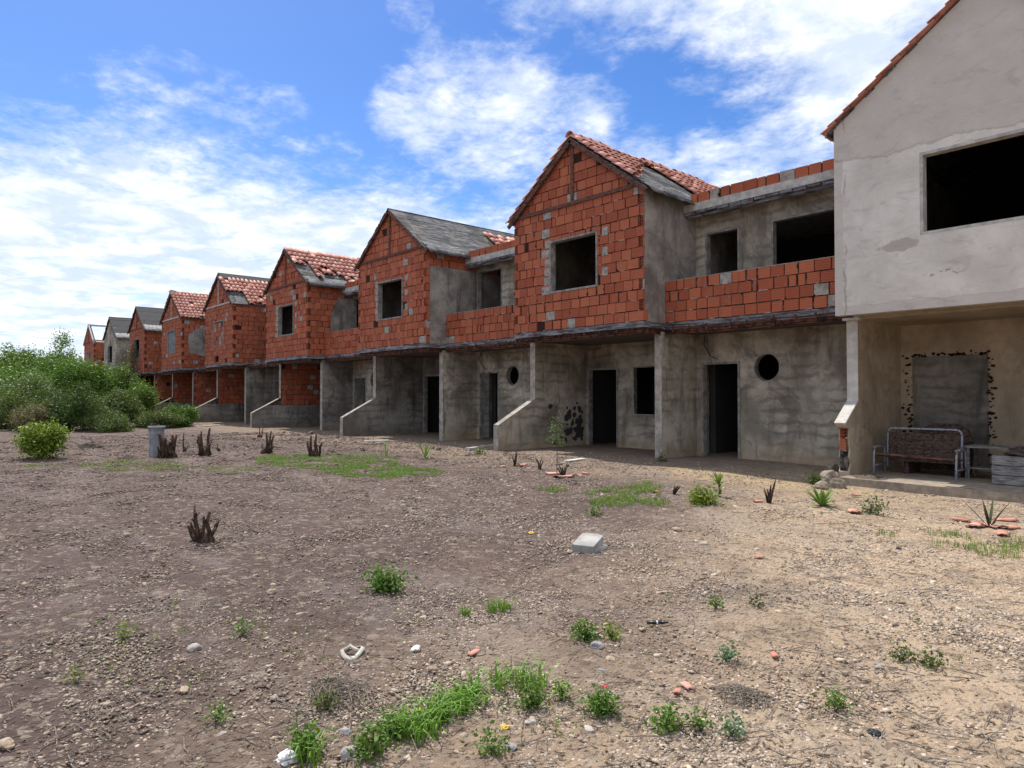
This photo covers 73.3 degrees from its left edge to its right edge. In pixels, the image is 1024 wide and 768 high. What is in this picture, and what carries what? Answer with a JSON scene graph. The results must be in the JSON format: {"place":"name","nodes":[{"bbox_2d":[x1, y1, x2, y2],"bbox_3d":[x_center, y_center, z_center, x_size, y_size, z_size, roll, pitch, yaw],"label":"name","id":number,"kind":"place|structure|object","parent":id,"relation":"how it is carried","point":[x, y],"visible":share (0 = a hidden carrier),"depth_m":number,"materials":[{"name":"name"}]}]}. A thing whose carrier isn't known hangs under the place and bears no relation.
{"place":"outdoors","nodes":[
{"label":"outdoors","id":0,"kind":"place"},
{"bbox_2d":[254,452,444,479],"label":"grass","id":1,"kind":"structure","parent":0,"point":[382,474],"depth_m":13.35,"materials":[{"name":"plant"}]},
{"bbox_2d":[0,0,947,359],"label":"sky","id":2,"kind":"structure","parent":0,"point":[149,149],"materials":[{"name":"blue"}]},
{"bbox_2d":[0,418,1023,767],"bbox_3d":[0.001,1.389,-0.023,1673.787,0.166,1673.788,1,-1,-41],"label":"ground","id":3,"kind":"structure","parent":0,"point":[582,664],"depth_m":4.56,"materials":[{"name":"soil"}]},
{"bbox_2d":[0,737,14,749],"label":"loose stone","id":4,"kind":"object","parent":3,"relation":"on","point":[7,743],"visible":0.95,"depth_m":2.64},
{"bbox_2d":[0,343,29,372],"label":"broadleaf tree","id":5,"kind":"object","parent":3,"relation":"on","point":[10,353],"visible":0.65,"depth_m":42.92,"materials":[{"name":"green plant"}]},
{"bbox_2d":[0,365,56,424],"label":"broadleaf tree","id":6,"kind":"object","parent":3,"relation":"on","point":[34,382],"visible":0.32,"depth_m":30.63,"materials":[{"name":"green plant"}]},
{"bbox_2d":[0,383,58,430],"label":"shrub","id":7,"kind":"object","parent":3,"relation":"on","point":[6,404],"visible":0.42,"depth_m":27.22,"materials":[{"name":"green plant"}]},
{"bbox_2d":[5,396,56,431],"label":"shrub","id":8,"kind":"object","parent":3,"relation":"on","point":[36,411],"visible":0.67,"depth_m":25.72,"materials":[{"name":"green plant"}]},
{"bbox_2d":[0,342,78,371],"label":"broadleaf tree","id":9,"kind":"object","parent":3,"relation":"on","point":[30,356],"visible":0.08,"depth_m":44.77,"materials":[{"name":"green plant"}]},
{"bbox_2d":[0,348,81,406],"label":"broadleaf tree","id":10,"kind":"object","parent":3,"relation":"on","point":[41,368],"visible":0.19,"depth_m":35.94,"materials":[{"name":"green plant"}]},
{"bbox_2d":[10,416,73,459],"bbox_3d":[-10.379,1.188,15.209,1.201,0.982,1.154,1,-1,-41],"label":"bush","id":11,"kind":"object","parent":3,"relation":"on","point":[40,441],"visible":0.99,"depth_m":15.01,"materials":[{"name":"green plant"}]},
{"bbox_2d":[32,326,89,379],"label":"broadleaf tree","id":12,"kind":"object","parent":3,"relation":"on","point":[66,342],"visible":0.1,"depth_m":41.83,"materials":[{"name":"green plant"}]},
{"bbox_2d":[25,375,111,431],"bbox_3d":[-17.137,0.731,27.161,3.452,2.414,3.300,1,-1,-41],"label":"shrub","id":13,"kind":"object","parent":3,"relation":"on","point":[75,406],"visible":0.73,"depth_m":26.52,"materials":[{"name":"green plant"}]},
{"bbox_2d":[61,659,93,683],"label":"weed","id":14,"kind":"object","parent":3,"relation":"on","point":[73,674],"visible":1,"depth_m":3.25,"materials":[{"name":"green plant"}]},
{"bbox_2d":[39,355,122,403],"bbox_3d":[-21.895,0.283,34.865,3.110,3.569,3.880,0,-1,-10],"label":"broadleaf tree","id":15,"kind":"object","parent":3,"relation":"on","point":[69,373],"visible":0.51,"depth_m":34.26,"materials":[{"name":"green plant"}]},
{"bbox_2d":[77,442,104,447],"bbox_3d":[-10.960,1.578,17.930,0.652,0.148,0.981,1,-1,-41],"label":"brush heap","id":16,"kind":"object","parent":3,"relation":"on","point":[85,445],"visible":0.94,"depth_m":17.80,"materials":[{"name":"brown plant"}]},
{"bbox_2d":[83,324,105,374],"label":"row house","id":17,"kind":"structure","parent":3,"relation":"on","point":[93,346],"depth_m":57.60,"materials":[{"name":"brick"}]},
{"bbox_2d":[70,406,136,432],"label":"shrub","id":18,"kind":"object","parent":3,"relation":"on","point":[114,421],"visible":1,"depth_m":26.04,"materials":[{"name":"green plant"}]},
{"bbox_2d":[102,317,131,374],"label":"row house","id":19,"kind":"structure","parent":3,"relation":"on","point":[116,337],"depth_m":51.88,"materials":[{"name":"grey paint"}]},
{"bbox_2d":[88,358,145,401],"bbox_3d":[-22.142,0.335,38.050,3.950,3.574,3.165,1,-1,-41],"label":"broadleaf tree","id":20,"kind":"object","parent":3,"relation":"on","point":[121,385],"visible":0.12,"depth_m":38.09,"materials":[{"name":"green plant"}]},
{"bbox_2d":[94,384,149,424],"bbox_3d":[-17.403,0.992,30.096,2.776,1.993,3.254,0,-1,-1],"label":"shrub","id":21,"kind":"object","parent":3,"relation":"on","point":[123,400],"visible":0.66,"depth_m":29.53,"materials":[{"name":"green plant"}]},
{"bbox_2d":[112,620,139,642],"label":"weed","id":22,"kind":"object","parent":3,"relation":"on","point":[125,635],"visible":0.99,"depth_m":3.86,"materials":[{"name":"green plant"}]},
{"bbox_2d":[117,454,138,460],"bbox_3d":[-8.292,1.580,14.910,0.516,0.134,0.650,1,-1,-41],"label":"brush heap","id":23,"kind":"object","parent":3,"relation":"on","point":[129,456],"visible":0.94,"depth_m":14.82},
{"bbox_2d":[20,457,259,472],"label":"grass","id":24,"kind":"structure","parent":3,"relation":"on","point":[129,461],"depth_m":13.26,"materials":[{"name":"plant"}]},
{"bbox_2d":[122,375,166,415],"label":"shrub","id":25,"kind":"object","parent":3,"relation":"on","point":[148,399],"visible":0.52,"depth_m":35.40,"materials":[{"name":"green plant"}]},
{"bbox_2d":[127,306,171,403],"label":"row house","id":26,"kind":"structure","parent":3,"relation":"on","point":[144,331],"depth_m":45.58,"materials":[{"name":"brick"}]},
{"bbox_2d":[117,340,142,386],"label":"climbing vine","id":27,"kind":"object","parent":26,"relation":"attached to","point":[132,360],"visible":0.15,"depth_m":46.39,"materials":[{"name":"green plant"}]},
{"bbox_2d":[127,407,183,427],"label":"shrub","id":28,"kind":"object","parent":3,"relation":"on","point":[147,419],"visible":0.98,"depth_m":29.19,"materials":[{"name":"green plant"}]},
{"bbox_2d":[148,426,164,456],"bbox_3d":[-8.045,1.322,15.564,0.358,0.737,0.358,1,-1,-41],"label":"drain pipe","id":29,"kind":"object","parent":3,"relation":"on","point":[154,431],"visible":0.81,"depth_m":15.43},
{"bbox_2d":[156,433,177,457],"bbox_3d":[-7.597,1.389,15.157,0.451,0.631,0.472,1,-1,-41],"label":"tree stump","id":30,"kind":"object","parent":3,"relation":"on","point":[165,450],"visible":0.92,"depth_m":15.03,"materials":[{"name":"wood"}]},
{"bbox_2d":[159,400,201,426],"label":"shrub","id":31,"kind":"object","parent":3,"relation":"on","point":[188,413],"visible":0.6,"depth_m":30.84,"materials":[{"name":"green plant"}]},
{"bbox_2d":[153,290,232,414],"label":"row house","id":32,"kind":"structure","parent":3,"relation":"on","point":[182,322],"depth_m":39.78,"materials":[{"name":"brick"}]},
{"bbox_2d":[187,643,202,651],"bbox_3d":[-1.706,1.421,3.697,0.064,0.055,0.099,1,-6,17],"label":"loose stone","id":33,"kind":"object","parent":3,"relation":"on","point":[192,647],"visible":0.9,"depth_m":3.67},
{"bbox_2d":[187,505,219,543],"bbox_3d":[-2.972,1.370,6.586,0.297,0.400,0.211,0,-1,-12],"label":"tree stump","id":34,"kind":"object","parent":3,"relation":"on","point":[199,535],"visible":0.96,"depth_m":6.54,"materials":[{"name":"wood"}]},
{"bbox_2d":[196,428,211,455],"bbox_3d":[-7.056,1.354,15.781,0.348,0.685,0.457,0,-1,-25],"label":"tree stump","id":35,"kind":"object","parent":3,"relation":"on","point":[205,450],"visible":0.89,"depth_m":15.66,"materials":[{"name":"wood"}]},
{"bbox_2d":[197,699,232,723],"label":"weed","id":36,"kind":"object","parent":3,"relation":"on","point":[219,711],"visible":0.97,"depth_m":2.90,"materials":[{"name":"green plant"}]},
{"bbox_2d":[229,614,255,635],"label":"weed","id":37,"kind":"object","parent":3,"relation":"on","point":[238,627],"visible":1,"depth_m":3.95,"materials":[{"name":"green plant"}]},
{"bbox_2d":[193,273,304,423],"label":"row house","id":38,"kind":"structure","parent":3,"relation":"on","point":[234,308],"depth_m":33.83,"materials":[{"name":"brick"}]},
{"bbox_2d":[213,320,223,346],"bbox_3d":[-14.591,-2.512,34.355,0.169,1.270,1.531,1,-1,-41],"label":"window frame","id":39,"kind":"structure","parent":38,"relation":"in","point":[220,320],"depth_m":34.34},
{"bbox_2d":[260,431,274,453],"bbox_3d":[-5.820,1.411,16.353,0.333,0.599,0.308,0,-1,-17],"label":"tree stump","id":40,"kind":"object","parent":3,"relation":"on","point":[268,448],"visible":0.98,"depth_m":16.26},
{"bbox_2d":[276,749,298,766],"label":"stone","id":41,"kind":"object","parent":3,"relation":"on","point":[282,755],"visible":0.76,"depth_m":2.59,"materials":[{"name":"stone"}]},
{"bbox_2d":[277,712,336,767],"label":"weed","id":42,"kind":"object","parent":3,"relation":"on","point":[304,737],"visible":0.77,"depth_m":2.64,"materials":[{"name":"green plant"}]},
{"bbox_2d":[306,435,322,456],"bbox_3d":[-4.389,1.403,15.285,0.357,0.561,0.300,1,-1,-41],"label":"tree stump","id":43,"kind":"object","parent":3,"relation":"on","point":[314,452],"visible":0.87,"depth_m":15.23,"materials":[{"name":"wood"}]},
{"bbox_2d":[301,679,345,713],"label":"weed","id":44,"kind":"object","parent":3,"relation":"on","point":[327,704],"visible":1,"depth_m":3.04,"materials":[{"name":"green plant"}]},
{"bbox_2d":[301,673,375,710],"bbox_3d":[-0.802,1.422,3.200,0.333,0.044,0.392,1,-1,-41],"label":"brush heap","id":45,"kind":"object","parent":3,"relation":"on","point":[345,687],"visible":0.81,"depth_m":3.20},
{"bbox_2d":[250,247,438,431],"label":"row house","id":46,"kind":"structure","parent":3,"relation":"on","point":[312,310],"depth_m":27.76,"materials":[{"name":"brick"}]},
{"bbox_2d":[278,303,293,336],"bbox_3d":[-9.237,-2.616,28.278,0.169,1.270,1.531,1,-1,-41],"label":"window frame","id":47,"kind":"structure","parent":46,"relation":"in","point":[279,307],"depth_m":28.78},
{"bbox_2d":[340,727,351,734],"bbox_3d":[-0.681,1.425,2.821,0.055,0.028,0.040,13,4,33],"label":"loose stone","id":48,"kind":"object","parent":3,"relation":"on","point":[345,730],"visible":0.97,"depth_m":2.81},
{"bbox_2d":[340,745,358,760],"bbox_3d":[-0.622,1.418,2.641,0.076,0.048,0.062,1,-1,-29],"label":"loose stone","id":49,"kind":"object","parent":3,"relation":"on","point":[344,753],"visible":0.73,"depth_m":2.62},
{"bbox_2d":[340,644,364,660],"bbox_3d":[-0.858,1.427,3.688,0.128,0.057,0.172,0,-1,0],"label":"cloth strap","id":50,"kind":"object","parent":3,"relation":"on","point":[343,651],"visible":0.99,"depth_m":3.67,"materials":[{"name":"fabric"}]},
{"bbox_2d":[336,699,400,765],"bbox_3d":[-0.541,1.338,2.632,0.205,0.208,0.212,1,-1,-41],"label":"weed","id":51,"kind":"object","parent":3,"relation":"on","point":[372,745],"visible":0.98,"depth_m":2.63,"materials":[{"name":"green plant"}]},
{"bbox_2d":[358,558,417,593],"bbox_3d":[-0.897,1.368,4.906,0.477,0.240,0.313,0,-1,17],"label":"weed","id":52,"kind":"object","parent":3,"relation":"on","point":[381,585],"visible":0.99,"depth_m":4.87,"materials":[{"name":"green plant"}]},
{"bbox_2d":[371,693,418,743],"bbox_3d":[-0.470,1.369,2.786,0.192,0.155,0.210,0,-1,-7],"label":"weed","id":53,"kind":"object","parent":3,"relation":"on","point":[390,716],"visible":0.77,"depth_m":2.78,"materials":[{"name":"green plant"}]},
{"bbox_2d":[288,654,564,767],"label":"grass","id":54,"kind":"structure","parent":3,"relation":"on","point":[433,713],"depth_m":2.96,"materials":[{"name":"plant"}]},
{"bbox_2d":[458,604,471,615],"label":"grass tuft","id":55,"kind":"object","parent":3,"relation":"on","point":[467,611],"visible":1,"depth_m":4.40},
{"bbox_2d":[465,444,492,450],"bbox_3d":[-0.776,1.658,17.830,0.140,0.113,1.288,-1,-1,33],"label":"kerb piece","id":56,"kind":"object","parent":3,"relation":"on","point":[482,447],"visible":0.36,"depth_m":17.69,"materials":[{"name":"concrete"}]},
{"bbox_2d":[462,720,511,756],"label":"weed","id":57,"kind":"object","parent":3,"relation":"on","point":[493,748],"visible":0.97,"depth_m":2.63,"materials":[{"name":"green plant"}]},
{"bbox_2d":[340,208,651,443],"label":"row house","id":58,"kind":"structure","parent":3,"relation":"on","point":[437,296],"depth_m":21.56,"materials":[{"name":"brick"}]},
{"bbox_2d":[377,277,403,320],"bbox_3d":[-3.882,-2.720,22.201,0.169,1.270,1.531,1,-1,-41],"label":"window frame","id":59,"kind":"structure","parent":58,"relation":"in","point":[379,285],"depth_m":22.70,"materials":[{"name":"concrete"}]},
{"bbox_2d":[486,596,517,613],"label":"grass tuft","id":60,"kind":"object","parent":3,"relation":"on","point":[500,605],"visible":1,"depth_m":4.48,"materials":[{"name":"plant"}]},
{"bbox_2d":[506,742,517,751],"bbox_3d":[-0.002,1.417,2.682,0.046,0.036,0.068,7,-6,-7],"label":"loose stone","id":61,"kind":"object","parent":3,"relation":"on","point":[512,747],"visible":0.81,"depth_m":2.66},
{"bbox_2d":[0,444,1023,767],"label":"twigs","id":62,"kind":"object","parent":3,"relation":"on","point":[156,690],"visible":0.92,"depth_m":3.43,"materials":[{"name":"wood"}]},
{"bbox_2d":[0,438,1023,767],"bbox_3d":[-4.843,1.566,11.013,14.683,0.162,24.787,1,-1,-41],"label":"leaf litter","id":63,"kind":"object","parent":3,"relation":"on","point":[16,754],"visible":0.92,"depth_m":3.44,"materials":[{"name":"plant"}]},
{"bbox_2d":[503,674,560,711],"bbox_3d":[0.076,1.367,3.038,0.214,0.158,0.223,0,-1,-20],"label":"weed","id":64,"kind":"object","parent":3,"relation":"on","point":[531,701],"visible":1,"depth_m":3.03,"materials":[{"name":"green plant"}]},
{"bbox_2d":[545,410,566,477],"bbox_3d":[0.736,1.005,11.472,0.362,1.153,0.373,0,-1,-15],"label":"sapling","id":65,"kind":"object","parent":3,"relation":"on","point":[554,430],"visible":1,"depth_m":11.45,"materials":[{"name":"green plant"}]},
{"bbox_2d":[545,674,574,700],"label":"weed","id":66,"kind":"object","parent":3,"relation":"on","point":[561,692],"visible":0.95,"depth_m":3.12,"materials":[{"name":"green plant"}]},
{"bbox_2d":[569,616,604,643],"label":"weed","id":67,"kind":"object","parent":3,"relation":"on","point":[582,633],"visible":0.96,"depth_m":3.89,"materials":[{"name":"green plant"}]},
{"bbox_2d":[572,533,607,553],"bbox_3d":[0.718,1.474,6.262,0.257,0.182,0.301,-1,-1,28],"label":"concrete block","id":68,"kind":"object","parent":3,"relation":"on","point":[590,543],"depth_m":6.20,"materials":[{"name":"concrete"}]},
{"bbox_2d":[583,502,603,515],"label":"weed","id":69,"kind":"object","parent":3,"relation":"on","point":[592,512],"visible":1,"depth_m":7.94,"materials":[{"name":"green plant"}]},
{"bbox_2d":[590,640,603,649],"bbox_3d":[0.468,1.434,3.772,0.074,0.048,0.088,-7,-5,33],"label":"loose stone","id":70,"kind":"object","parent":3,"relation":"on","point":[597,645],"visible":0.99,"depth_m":3.75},
{"bbox_2d":[576,682,626,718],"bbox_3d":[0.399,1.363,2.959,0.206,0.144,0.188,-1,-1,29],"label":"weed","id":71,"kind":"object","parent":3,"relation":"on","point":[600,706],"visible":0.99,"depth_m":2.95,"materials":[{"name":"green plant"}]},
{"bbox_2d":[535,479,669,508],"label":"grass","id":72,"kind":"structure","parent":3,"relation":"on","point":[609,503],"depth_m":9.22,"materials":[{"name":"plant"}]},
{"bbox_2d":[194,422,1023,516],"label":"rubble strip","id":73,"kind":"object","parent":3,"relation":"on","point":[1021,503],"visible":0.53,"depth_m":14.13,"materials":[{"name":"stone"}]},
{"bbox_2d":[598,619,625,639],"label":"weed","id":74,"kind":"object","parent":3,"relation":"on","point":[610,634],"visible":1,"depth_m":3.91,"materials":[{"name":"green plant"}]},
{"bbox_2d":[644,697,693,733],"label":"weed","id":75,"kind":"object","parent":3,"relation":"on","point":[667,721],"visible":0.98,"depth_m":2.79,"materials":[{"name":"green plant"}]},
{"bbox_2d":[493,131,853,467],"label":"row house","id":76,"kind":"structure","parent":3,"relation":"on","point":[712,306],"depth_m":15.27,"materials":[{"name":"brick"}]},
{"bbox_2d":[549,230,597,293],"bbox_3d":[1.472,-2.824,16.125,0.169,1.270,1.531,1,-1,-41],"label":"window frame","id":77,"kind":"structure","parent":76,"relation":"in","point":[552,244],"depth_m":16.54,"materials":[{"name":"concrete"}]},
{"bbox_2d":[680,681,694,689],"bbox_3d":[0.813,1.395,3.186,0.050,0.014,0.084,7,-4,-8],"label":"tile shard","id":78,"kind":"object","parent":3,"relation":"on","point":[686,685],"visible":1,"depth_m":3.17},
{"bbox_2d":[681,706,716,731],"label":"weed","id":79,"kind":"object","parent":3,"relation":"on","point":[697,719],"visible":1,"depth_m":2.77,"materials":[{"name":"green plant"}]},
{"bbox_2d":[685,480,724,505],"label":"weed","id":80,"kind":"object","parent":3,"relation":"on","point":[702,497],"visible":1,"depth_m":8.45,"materials":[{"name":"green plant"}]},
{"bbox_2d":[708,471,725,496],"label":"agave","id":81,"kind":"object","parent":3,"relation":"on","point":[717,480],"visible":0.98,"depth_m":8.98,"materials":[{"name":"green plant"}]},
{"bbox_2d":[702,593,732,608],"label":"weed","id":82,"kind":"object","parent":3,"relation":"on","point":[715,605],"visible":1,"depth_m":4.39,"materials":[{"name":"green plant"}]},
{"bbox_2d":[712,640,743,661],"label":"weed","id":83,"kind":"object","parent":3,"relation":"on","point":[726,653],"visible":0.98,"depth_m":3.50,"materials":[{"name":"green plant"}]},
{"bbox_2d":[711,709,747,739],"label":"weed","id":84,"kind":"object","parent":3,"relation":"on","point":[729,728],"visible":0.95,"depth_m":2.71,"materials":[{"name":"green plant"}]},
{"bbox_2d":[711,683,776,709],"bbox_3d":[1.027,1.378,3.065,0.238,0.041,0.300,1,-1,-41],"label":"brush heap","id":85,"kind":"object","parent":3,"relation":"on","point":[752,696],"visible":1,"depth_m":3.04,"materials":[{"name":"plant"}]},
{"bbox_2d":[745,586,767,606],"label":"weed","id":86,"kind":"object","parent":3,"relation":"on","point":[756,600],"visible":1,"depth_m":4.41,"materials":[{"name":"green plant"}]},
{"bbox_2d":[764,479,775,502],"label":"dead stalks","id":87,"kind":"object","parent":3,"relation":"on","point":[769,493],"visible":0.84,"depth_m":8.44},
{"bbox_2d":[802,470,822,483],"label":"weed","id":88,"kind":"object","parent":3,"relation":"on","point":[816,478],"visible":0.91,"depth_m":11.12,"materials":[{"name":"green plant"}]},
{"bbox_2d":[804,486,836,506],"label":"agave","id":89,"kind":"object","parent":3,"relation":"on","point":[822,499],"visible":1,"depth_m":8.26,"materials":[{"name":"plant"}]},
{"bbox_2d":[814,481,830,489],"bbox_3d":[4.714,1.554,10.445,0.153,0.170,0.236,1,-1,-30],"label":"rubble lump","id":90,"kind":"object","parent":3,"relation":"on","point":[823,485],"visible":0.8,"depth_m":10.39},
{"bbox_2d":[819,470,839,482],"bbox_3d":[5.284,1.573,11.477,0.294,0.279,0.350,6,-10,-25],"label":"rubble lump","id":91,"kind":"object","parent":3,"relation":"on","point":[827,475],"visible":0.51,"depth_m":11.37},
{"bbox_2d":[828,463,838,472],"bbox_3d":[5.934,1.582,12.701,0.197,0.239,0.338,3,-3,38],"label":"rubble lump","id":92,"kind":"object","parent":3,"relation":"on","point":[834,467],"visible":0.51,"depth_m":12.62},
{"bbox_2d":[812,686,858,713],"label":"weed","id":93,"kind":"object","parent":3,"relation":"on","point":[836,700],"visible":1,"depth_m":2.91,"materials":[{"name":"green plant"}]},
{"bbox_2d":[830,478,846,488],"bbox_3d":[5.121,1.588,10.804,0.252,0.216,0.183,11,-6,28],"label":"rubble lump","id":94,"kind":"object","parent":3,"relation":"on","point":[838,483],"visible":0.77,"depth_m":10.74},
{"bbox_2d":[854,474,887,479],"bbox_3d":[5.822,1.542,11.150,0.507,0.150,0.693,1,-1,-41],"label":"dirt heap","id":95,"kind":"object","parent":3,"relation":"on","point":[871,477],"visible":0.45,"depth_m":11.06,"materials":[{"name":"brown soil"}]},
{"bbox_2d":[866,728,880,737],"bbox_3d":[1.425,1.369,2.702,0.058,0.015,0.061,0,-1,6],"label":"plastic scrap","id":96,"kind":"object","parent":3,"relation":"on","point":[874,732],"visible":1,"depth_m":2.69,"materials":[{"name":"black"}]},
{"bbox_2d":[857,494,893,515],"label":"weed","id":97,"kind":"object","parent":3,"relation":"on","point":[873,509],"visible":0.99,"depth_m":7.85,"materials":[{"name":"green plant"}]},
{"bbox_2d":[882,639,917,662],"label":"weed","id":98,"kind":"object","parent":3,"relation":"on","point":[900,659],"visible":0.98,"depth_m":3.44,"materials":[{"name":"green plant"}]},
{"bbox_2d":[820,0,1023,502],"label":"row house","id":99,"kind":"structure","parent":3,"relation":"on","point":[923,131],"depth_m":11.12,"materials":[{"name":"paint"}]},
{"bbox_2d":[872,427,967,481],"bbox_3d":[6.717,1.133,11.364,0.561,0.798,1.264,1,-1,-41],"label":"metal bench","id":100,"kind":"object","parent":99,"relation":"on","point":[929,448],"visible":1,"depth_m":11.47,"materials":[{"name":"grey metal"}]},
{"bbox_2d":[919,128,1023,234],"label":"window frame","id":101,"kind":"structure","parent":99,"relation":"in","point":[922,156],"depth_m":10.33,"materials":[{"name":"concrete"}]},
{"bbox_2d":[963,444,1016,478],"bbox_3d":[7.754,1.259,10.996,0.500,0.530,0.800,1,-1,-41],"label":"table","id":102,"kind":"object","parent":99,"relation":"on","point":[976,467],"visible":0.7,"depth_m":11.10,"materials":[{"name":"grey wood"}]},
{"bbox_2d":[991,453,1023,485],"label":"wooden crate","id":103,"kind":"object","parent":99,"relation":"on","point":[1007,469],"visible":1,"depth_m":10.24,"materials":[{"name":"grey wood"}]},
{"bbox_2d":[1004,446,1023,456],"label":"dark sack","id":104,"kind":"object","parent":103,"relation":"on","point":[1017,451],"visible":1,"depth_m":10.26,"materials":[{"name":"fabric"}]},
{"bbox_2d":[911,645,948,670],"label":"weed","id":105,"kind":"object","parent":3,"relation":"on","point":[932,659],"visible":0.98,"depth_m":3.36,"materials":[{"name":"green plant"}]},
{"bbox_2d":[970,496,1010,527],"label":"agave plant","id":106,"kind":"object","parent":3,"relation":"on","point":[988,519],"visible":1,"depth_m":7.25,"materials":[{"name":"plant"}]},
{"bbox_2d":[993,518,1018,520],"bbox_3d":[5.518,1.510,7.696,0.229,0.033,0.136,-3,-8,24],"label":"tile shard","id":107,"kind":"object","parent":3,"relation":"on","point":[1006,519],"visible":0.93,"depth_m":7.65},
{"bbox_2d":[904,423,973,477],"bbox_3d":[7.293,1.116,11.765,0.750,0.858,0.880,1,-1,-41],"label":"armchair","id":108,"kind":"object","parent":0,"point":[911,467],"visible":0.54,"depth_m":11.84,"materials":[{"name":"wicker"}]},
{"bbox_2d":[876,526,1023,560],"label":"grass","id":109,"kind":"structure","parent":0,"point":[1004,547],"depth_m":6.30,"materials":[{"name":"plant"}]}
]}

